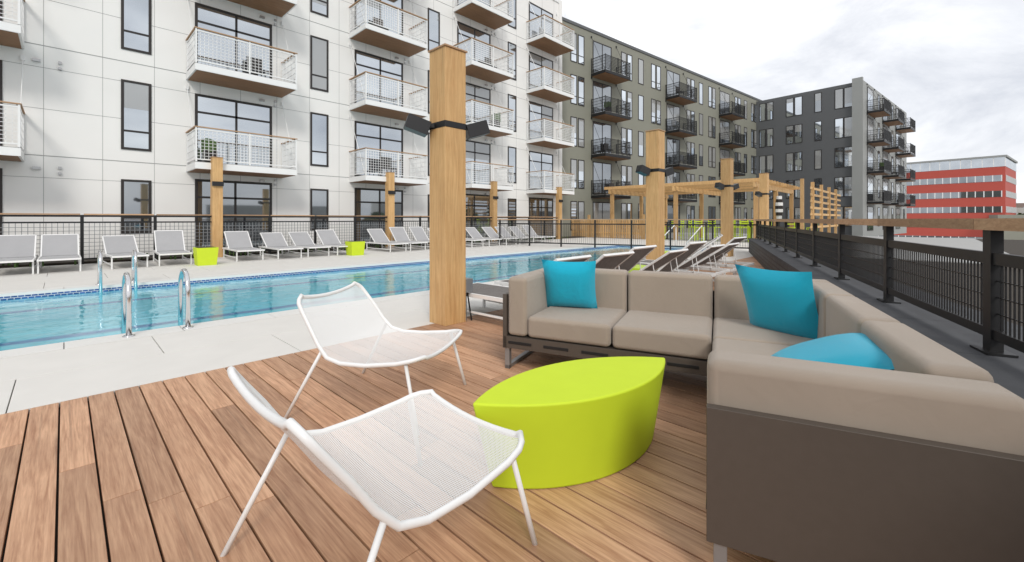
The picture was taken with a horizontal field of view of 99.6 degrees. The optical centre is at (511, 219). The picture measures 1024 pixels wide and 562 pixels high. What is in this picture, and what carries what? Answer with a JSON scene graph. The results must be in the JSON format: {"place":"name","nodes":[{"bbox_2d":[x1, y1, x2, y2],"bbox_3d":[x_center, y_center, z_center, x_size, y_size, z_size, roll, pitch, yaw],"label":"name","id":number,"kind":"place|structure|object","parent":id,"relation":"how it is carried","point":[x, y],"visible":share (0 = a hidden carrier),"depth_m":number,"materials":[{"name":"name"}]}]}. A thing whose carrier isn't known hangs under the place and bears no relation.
{"place":"outdoors","nodes":[
{"label":"outdoors","id":0,"kind":"place"},
{"bbox_2d":[623,246,705,249],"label":"pool end","id":1,"kind":"structure","parent":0,"point":[665,247],"depth_m":19.07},
{"bbox_2d":[561,0,1023,202],"label":"sky","id":2,"kind":"structure","parent":0,"point":[955,68],"materials":[{"name":"white"}]},
{"bbox_2d":[756,77,906,235],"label":"wing","id":3,"kind":"structure","parent":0,"point":[827,144],"depth_m":44.16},
{"bbox_2d":[759,86,851,226],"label":"wing windows","id":4,"kind":"structure","parent":3,"relation":"in","point":[843,129],"depth_m":44.14,"materials":[{"name":"glass"}]},
{"bbox_2d":[867,86,904,230],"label":"wing side","id":5,"kind":"structure","parent":3,"relation":"attached to","point":[870,157],"depth_m":44.59,"materials":[{"name":"grey"}]},
{"bbox_2d":[867,83,915,206],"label":"balconies","id":6,"kind":"structure","parent":3,"relation":"attached to","point":[884,111],"depth_m":44.94,"materials":[{"name":"black metal"}]},
{"label":"ground","id":7,"kind":"structure","parent":0,"visible":0},
{"bbox_2d":[1,236,1023,561],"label":"deck base","id":8,"kind":"object","parent":7,"relation":"on","point":[1015,246],"depth_m":6.84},
{"bbox_2d":[0,0,561,257],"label":"white building","id":9,"kind":"structure","parent":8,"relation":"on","point":[72,119],"depth_m":14.12,"materials":[{"name":"white paint"}]},
{"bbox_2d":[0,0,552,251],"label":"windows","id":10,"kind":"structure","parent":9,"relation":"in","point":[246,198],"depth_m":17.32,"materials":[{"name":"grey glass"}]},
{"bbox_2d":[0,0,574,195],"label":"balconies","id":11,"kind":"structure","parent":9,"relation":"attached to","point":[377,33],"depth_m":18.27,"materials":[{"name":"white metal"}]},
{"bbox_2d":[0,245,619,313],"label":"pool","id":12,"kind":"structure","parent":8,"relation":"in","point":[10,296],"depth_m":9.34,"materials":[{"name":"blue tile"}]},
{"bbox_2d":[0,246,702,350],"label":"water","id":13,"kind":"structure","parent":12,"relation":"in","point":[31,322],"depth_m":7.02,"materials":[{"name":"blue liquid"}]},
{"bbox_2d":[284,281,465,435],"bbox_3d":[-0.844,0.835,2.876,0.876,0.741,0.837,0,0,14],"label":"chair frame","id":14,"kind":"object","parent":8,"relation":"on","point":[322,352],"visible":0.97,"depth_m":2.59,"materials":[{"name":"white metal"}]},
{"bbox_2d":[301,285,458,363],"bbox_3d":[-0.841,0.677,2.875,0.846,0.400,0.760,0,0,14],"label":"chair seat","id":15,"kind":"object","parent":14,"relation":"on","point":[312,306],"visible":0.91,"depth_m":2.92,"materials":[{"name":"white metal"}]},
{"bbox_2d":[217,366,537,561],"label":"chair frame","id":16,"kind":"object","parent":8,"relation":"on","point":[246,389],"visible":0.96,"depth_m":1.37,"materials":[{"name":"white metal"}]},
{"bbox_2d":[252,393,517,520],"bbox_3d":[-0.463,0.707,1.565,0.744,0.400,0.828,0,0,44],"label":"chair seat","id":17,"kind":"object","parent":16,"relation":"on","point":[331,476],"visible":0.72,"depth_m":1.63,"materials":[{"name":"white metal"}]},
{"bbox_2d":[0,257,775,561],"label":"deck planks","id":18,"kind":"object","parent":8,"relation":"on","point":[203,446],"visible":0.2,"depth_m":1.97,"materials":[{"name":"brown wood"}]},
{"bbox_2d":[0,232,1008,414],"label":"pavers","id":19,"kind":"object","parent":8,"relation":"on","point":[38,376],"visible":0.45,"depth_m":4.67,"materials":[{"name":"concrete"}]},
{"bbox_2d":[0,225,554,273],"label":"lounge chairs","id":20,"kind":"object","parent":19,"relation":"on","point":[54,247],"visible":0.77,"depth_m":12.47,"materials":[{"name":"white metal"}]},
{"bbox_2d":[193,241,364,265],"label":"side tables","id":21,"kind":"object","parent":19,"relation":"on","point":[203,256],"visible":0.98,"depth_m":11.36,"materials":[{"name":"yellow plastic"}]},
{"bbox_2d":[0,213,584,267],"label":"pool fence","id":22,"kind":"object","parent":19,"relation":"on","point":[89,260],"visible":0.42,"depth_m":13.49,"materials":[{"name":"black metal"},{"name":"wood"}]},
{"bbox_2d":[95,225,703,337],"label":"pool handrails","id":23,"kind":"object","parent":19,"relation":"on","point":[127,279],"visible":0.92,"depth_m":4.77,"materials":[{"name":"silver metal"}]},
{"bbox_2d":[210,43,772,325],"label":"wooden posts","id":24,"kind":"object","parent":19,"relation":"on","point":[451,283],"visible":0.96,"depth_m":5.02,"materials":[{"name":"brown wood"}]},
{"bbox_2d":[467,234,753,319],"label":"lounge chairs","id":25,"kind":"object","parent":19,"relation":"on","point":[693,256],"visible":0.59,"depth_m":6.49,"materials":[{"name":"grey fabric"}]},
{"bbox_2d":[498,219,758,249],"bbox_3d":[4.147,0.595,17.927,10.620,1.210,0.120,0,0,25],"label":"fence","id":26,"kind":"object","parent":19,"relation":"on","point":[568,224],"visible":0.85,"depth_m":18.20,"materials":[{"name":"black metal"}]},
{"bbox_2d":[572,178,840,239],"bbox_3d":[12.784,-0.460,29.311,13.870,3.320,12.070,0,0,44],"label":"pergola","id":27,"kind":"object","parent":19,"relation":"on","point":[701,188],"visible":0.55,"depth_m":26.73,"materials":[{"name":"brown wood"}]},
{"bbox_2d":[665,194,809,241],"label":"shrubs","id":28,"kind":"object","parent":19,"relation":"on","point":[779,207],"visible":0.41,"depth_m":24.20,"materials":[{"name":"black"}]},
{"bbox_2d":[473,356,664,488],"bbox_3d":[0.358,1.000,2.199,0.535,0.400,1.179,0,0,44],"label":"coffee table","id":29,"kind":"object","parent":8,"relation":"on","point":[580,421],"visible":0.98,"depth_m":1.97,"materials":[{"name":"green plastic"}]},
{"bbox_2d":[562,17,761,236],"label":"grey building","id":30,"kind":"structure","parent":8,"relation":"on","point":[635,88],"depth_m":34.47,"materials":[{"name":"grey paint"}]},
{"bbox_2d":[570,33,755,234],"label":"windows","id":31,"kind":"structure","parent":30,"relation":"attached to","point":[601,210],"depth_m":34.67,"materials":[{"name":"grey glass"}]},
{"bbox_2d":[591,36,744,204],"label":"balconies","id":32,"kind":"structure","parent":30,"relation":"attached to","point":[609,76],"depth_m":35.99,"materials":[{"name":"black metal"}]},
{"bbox_2d":[503,290,1023,561],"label":"sofa frame","id":33,"kind":"object","parent":8,"relation":"on","point":[779,488],"visible":0.41,"depth_m":1.23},
{"bbox_2d":[542,259,893,369],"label":"throw pillows","id":34,"kind":"object","parent":33,"relation":"on","point":[782,301],"visible":0.77,"depth_m":2.81,"materials":[{"name":"teal fabric"}]},
{"bbox_2d":[509,268,1023,455],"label":"sofa cushions","id":35,"kind":"object","parent":33,"relation":"on","point":[926,388],"visible":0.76,"depth_m":1.49,"materials":[{"name":"beige fabric"}]},
{"bbox_2d":[749,240,794,271],"bbox_3d":[3.910,1.125,4.967,0.750,0.750,24.200,0,0,25],"label":"ledge","id":36,"kind":"object","parent":8,"relation":"on","point":[765,260],"visible":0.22,"depth_m":10.11,"materials":[{"name":"grey concrete"}]},
{"bbox_2d":[748,238,1023,398],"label":"ledge cap","id":37,"kind":"object","parent":36,"relation":"on","point":[1007,373],"visible":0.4,"depth_m":2.91,"materials":[{"name":"grey concrete"}]},
{"bbox_2d":[755,218,1023,357],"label":"rail","id":38,"kind":"object","parent":36,"relation":"on","point":[841,253],"visible":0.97,"depth_m":2.89,"materials":[{"name":"black metal"}]},
{"bbox_2d":[881,155,1017,238],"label":"red building","id":39,"kind":"structure","parent":7,"relation":"on","point":[979,187],"depth_m":116.89,"materials":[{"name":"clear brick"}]},
{"bbox_2d":[989,208,1023,239],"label":"building","id":40,"kind":"structure","parent":7,"relation":"on","point":[1013,235],"depth_m":107.67,"materials":[{"name":"brick"}]},
{"bbox_2d":[1016,203,1023,207],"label":"building","id":41,"kind":"structure","parent":7,"relation":"on","point":[1019,205],"depth_m":138.04,"materials":[{"name":"brick"}]}
]}

